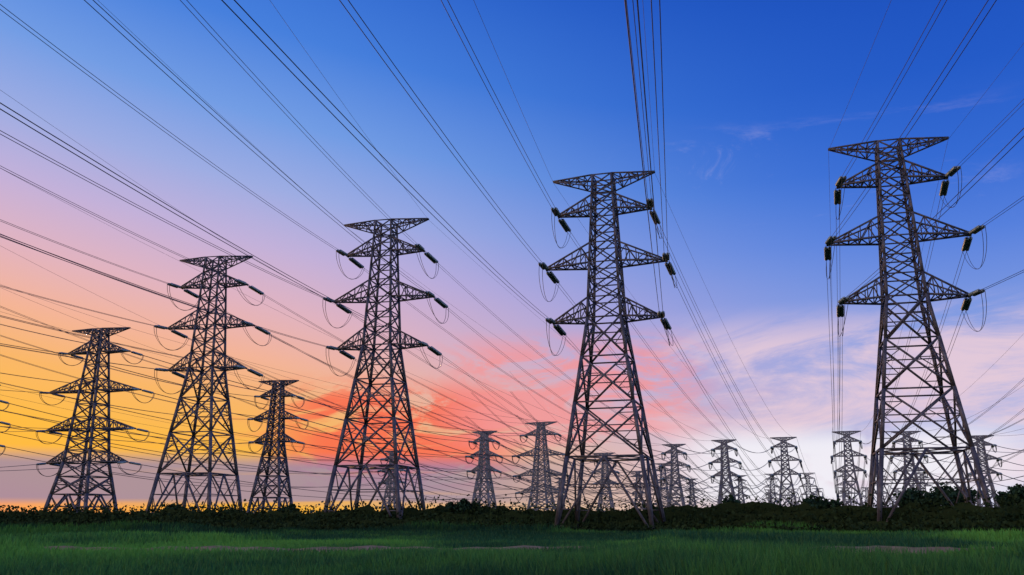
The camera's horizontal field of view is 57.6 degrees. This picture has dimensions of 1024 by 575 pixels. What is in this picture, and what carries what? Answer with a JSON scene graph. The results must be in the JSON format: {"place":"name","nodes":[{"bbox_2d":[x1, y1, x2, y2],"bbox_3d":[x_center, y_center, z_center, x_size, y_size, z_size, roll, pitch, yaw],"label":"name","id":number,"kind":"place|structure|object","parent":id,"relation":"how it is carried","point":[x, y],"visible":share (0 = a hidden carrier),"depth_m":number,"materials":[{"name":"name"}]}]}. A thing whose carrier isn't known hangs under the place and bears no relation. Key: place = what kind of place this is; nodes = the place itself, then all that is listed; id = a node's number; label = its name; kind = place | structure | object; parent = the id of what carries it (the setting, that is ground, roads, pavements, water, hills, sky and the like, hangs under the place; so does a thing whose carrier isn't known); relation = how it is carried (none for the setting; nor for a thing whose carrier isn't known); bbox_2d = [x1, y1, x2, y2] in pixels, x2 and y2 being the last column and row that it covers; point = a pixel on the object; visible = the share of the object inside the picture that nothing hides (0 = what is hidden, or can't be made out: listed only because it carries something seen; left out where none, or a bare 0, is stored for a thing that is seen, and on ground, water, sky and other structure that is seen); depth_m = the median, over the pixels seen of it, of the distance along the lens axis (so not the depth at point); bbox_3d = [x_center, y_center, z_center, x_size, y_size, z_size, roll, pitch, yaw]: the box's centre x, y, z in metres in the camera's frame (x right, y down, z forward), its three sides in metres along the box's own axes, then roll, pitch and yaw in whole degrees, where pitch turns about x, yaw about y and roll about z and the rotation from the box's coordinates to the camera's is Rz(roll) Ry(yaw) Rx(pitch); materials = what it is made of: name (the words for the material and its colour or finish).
{"place":"outdoors","nodes":[
{"label":"outdoors","id":0,"kind":"place"},
{"bbox_2d":[5,166,984,464],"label":"string fittings","id":1,"kind":"object","parent":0,"point":[547,272],"visible":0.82,"depth_m":150.97,"materials":[{"name":"metal"}]},
{"bbox_2d":[0,519,1023,574],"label":"grass field","id":2,"kind":"structure","parent":0,"point":[740,551],"depth_m":28.29,"materials":[{"name":"green plant"}]},
{"bbox_2d":[0,0,1023,509],"bbox_3d":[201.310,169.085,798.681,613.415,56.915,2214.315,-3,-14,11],"label":"conductors","id":3,"kind":"object","parent":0,"point":[764,482],"visible":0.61,"depth_m":189.97,"materials":[{"name":"grey"}]},
{"bbox_2d":[0,166,1001,494],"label":"insulator strings","id":4,"kind":"object","parent":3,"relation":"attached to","point":[672,270],"visible":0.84,"depth_m":159.35,"materials":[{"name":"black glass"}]},
{"bbox_2d":[0,0,1023,513],"label":"sky","id":5,"kind":"structure","parent":0,"point":[757,94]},
{"label":"ground","id":6,"kind":"structure","parent":0,"visible":0},
{"bbox_2d":[43,327,141,513],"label":"transmission tower","id":7,"kind":"structure","parent":6,"relation":"on","point":[86,450],"depth_m":291.91,"materials":[{"name":"metal"}]},
{"bbox_2d":[144,255,254,514],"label":"transmission tower","id":8,"kind":"structure","parent":6,"relation":"on","point":[209,474],"depth_m":175.04,"materials":[{"name":"metal"}]},
{"bbox_2d":[246,380,300,512],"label":"transmission tower","id":9,"kind":"structure","parent":6,"relation":"on","point":[270,435],"depth_m":330.64,"materials":[{"name":"metal"}]},
{"bbox_2d":[323,218,434,518],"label":"transmission tower","id":10,"kind":"structure","parent":6,"relation":"on","point":[395,466],"depth_m":157.89,"materials":[{"name":"metal"}]},
{"bbox_2d":[380,450,404,510],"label":"transmission tower","id":11,"kind":"structure","parent":6,"relation":"on","point":[389,480],"depth_m":654.57,"materials":[{"name":"grey metal"}]},
{"bbox_2d":[5,499,859,512],"bbox_3d":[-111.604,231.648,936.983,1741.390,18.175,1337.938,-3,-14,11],"label":"bush","id":12,"kind":"object","parent":6,"relation":"on","point":[523,504],"depth_m":503.54,"materials":[{"name":"green plant"}]},
{"bbox_2d":[470,431,497,508],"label":"transmission tower","id":13,"kind":"structure","parent":6,"relation":"on","point":[481,471],"depth_m":515.90,"materials":[{"name":"grey metal"}]},
{"bbox_2d":[0,488,1023,532],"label":"hedge shrubs","id":14,"kind":"object","parent":6,"relation":"on","point":[910,515],"visible":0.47,"depth_m":133.25,"materials":[{"name":"green plant"}]},
{"bbox_2d":[38,545,1006,553],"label":"bund path","id":15,"kind":"structure","parent":6,"relation":"on","point":[539,547],"depth_m":38.29,"materials":[{"name":"soil"}]},
{"bbox_2d":[517,421,566,510],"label":"transmission tower","id":16,"kind":"structure","parent":6,"relation":"on","point":[533,472],"depth_m":569.65,"materials":[{"name":"grey metal"}]},
{"bbox_2d":[554,478,566,508],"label":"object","id":17,"kind":"object","parent":6,"relation":"on","point":[559,481],"visible":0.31,"depth_m":1052.39,"materials":[{"name":"grey metal"}]},
{"bbox_2d":[595,452,614,511],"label":"transmission tower","id":18,"kind":"structure","parent":6,"relation":"on","point":[609,491],"depth_m":675.69,"materials":[{"name":"grey metal"}]},
{"bbox_2d":[545,170,667,528],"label":"transmission tower","id":19,"kind":"structure","parent":6,"relation":"on","point":[623,318],"depth_m":132.51,"materials":[{"name":"metal"}]},
{"bbox_2d":[629,471,644,509],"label":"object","id":20,"kind":"object","parent":6,"relation":"on","point":[639,489],"visible":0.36,"depth_m":911.48,"materials":[{"name":"grey metal"}]},
{"bbox_2d":[650,463,677,507],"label":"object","id":21,"kind":"object","parent":6,"relation":"on","point":[661,486],"visible":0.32,"depth_m":966.00,"materials":[{"name":"grey metal"}]},
{"bbox_2d":[662,444,687,506],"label":"transmission tower","id":22,"kind":"structure","parent":6,"relation":"on","point":[670,476],"depth_m":601.25,"materials":[{"name":"grey metal"}]},
{"bbox_2d":[684,478,698,506],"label":"transmission tower","id":23,"kind":"structure","parent":6,"relation":"on","point":[689,490],"depth_m":1071.78,"materials":[{"name":"grey metal"}]},
{"bbox_2d":[711,439,737,503],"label":"transmission tower","id":24,"kind":"structure","parent":6,"relation":"on","point":[723,447],"depth_m":570.25,"materials":[{"name":"grey metal"}]},
{"bbox_2d":[733,475,748,502],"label":"transmission tower","id":25,"kind":"structure","parent":6,"relation":"on","point":[742,487],"depth_m":996.56,"materials":[{"name":"grey metal"}]},
{"bbox_2d":[763,474,779,503],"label":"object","id":26,"kind":"object","parent":6,"relation":"on","point":[775,495],"visible":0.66,"depth_m":964.60,"materials":[{"name":"grey metal"}]},
{"bbox_2d":[770,437,798,505],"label":"transmission tower","id":27,"kind":"structure","parent":6,"relation":"on","point":[782,440],"depth_m":552.62,"materials":[{"name":"grey metal"}]},
{"bbox_2d":[788,489,798,503],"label":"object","id":28,"kind":"object","parent":6,"relation":"on","point":[793,497],"visible":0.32,"depth_m":1382.72,"materials":[{"name":"grey metal"}]},
{"bbox_2d":[799,473,817,496],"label":"transmission tower","id":29,"kind":"structure","parent":6,"relation":"on","point":[806,486],"depth_m":948.16,"materials":[{"name":"grey metal"}]},
{"bbox_2d":[835,472,851,504],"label":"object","id":30,"kind":"object","parent":6,"relation":"on","point":[842,474],"visible":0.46,"depth_m":910.70,"materials":[{"name":"grey metal"}]},
{"bbox_2d":[832,431,863,505],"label":"transmission tower","id":31,"kind":"structure","parent":6,"relation":"on","point":[846,435],"depth_m":515.92,"materials":[{"name":"grey metal"}]},
{"bbox_2d":[861,487,868,502],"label":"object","id":32,"kind":"object","parent":6,"relation":"on","point":[866,493],"visible":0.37,"depth_m":1330.97,"materials":[{"name":"grey metal"}]},
{"bbox_2d":[874,471,888,506],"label":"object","id":33,"kind":"object","parent":6,"relation":"on","point":[883,491],"visible":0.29,"depth_m":908.10,"materials":[{"name":"grey metal"}]},
{"bbox_2d":[891,488,900,505],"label":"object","id":34,"kind":"object","parent":6,"relation":"on","point":[897,490],"visible":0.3,"depth_m":1356.25,"materials":[{"name":"grey metal"}]},
{"bbox_2d":[892,431,923,490],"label":"transmission tower","id":35,"kind":"structure","parent":6,"relation":"on","point":[906,435],"depth_m":517.76,"materials":[{"name":"grey metal"}]},
{"bbox_2d":[826,136,992,521],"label":"transmission tower","id":36,"kind":"structure","parent":6,"relation":"on","point":[876,465],"depth_m":124.17,"materials":[{"name":"metal"}]},
{"bbox_2d":[913,472,931,494],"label":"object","id":37,"kind":"object","parent":6,"relation":"on","point":[921,474],"visible":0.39,"depth_m":937.87,"materials":[{"name":"grey metal"}]},
{"bbox_2d":[969,435,998,507],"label":"transmission tower","id":38,"kind":"structure","parent":6,"relation":"on","point":[985,456],"depth_m":541.95,"materials":[{"name":"grey metal"}]},
{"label":"tree trunks","id":39,"kind":"object","parent":6,"relation":"on","visible":0},
{"bbox_2d":[162,481,1023,513],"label":"tree foliage","id":40,"kind":"object","parent":39,"relation":"attached to","point":[910,494],"visible":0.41,"depth_m":154.57,"materials":[{"name":"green plant"}]}
]}

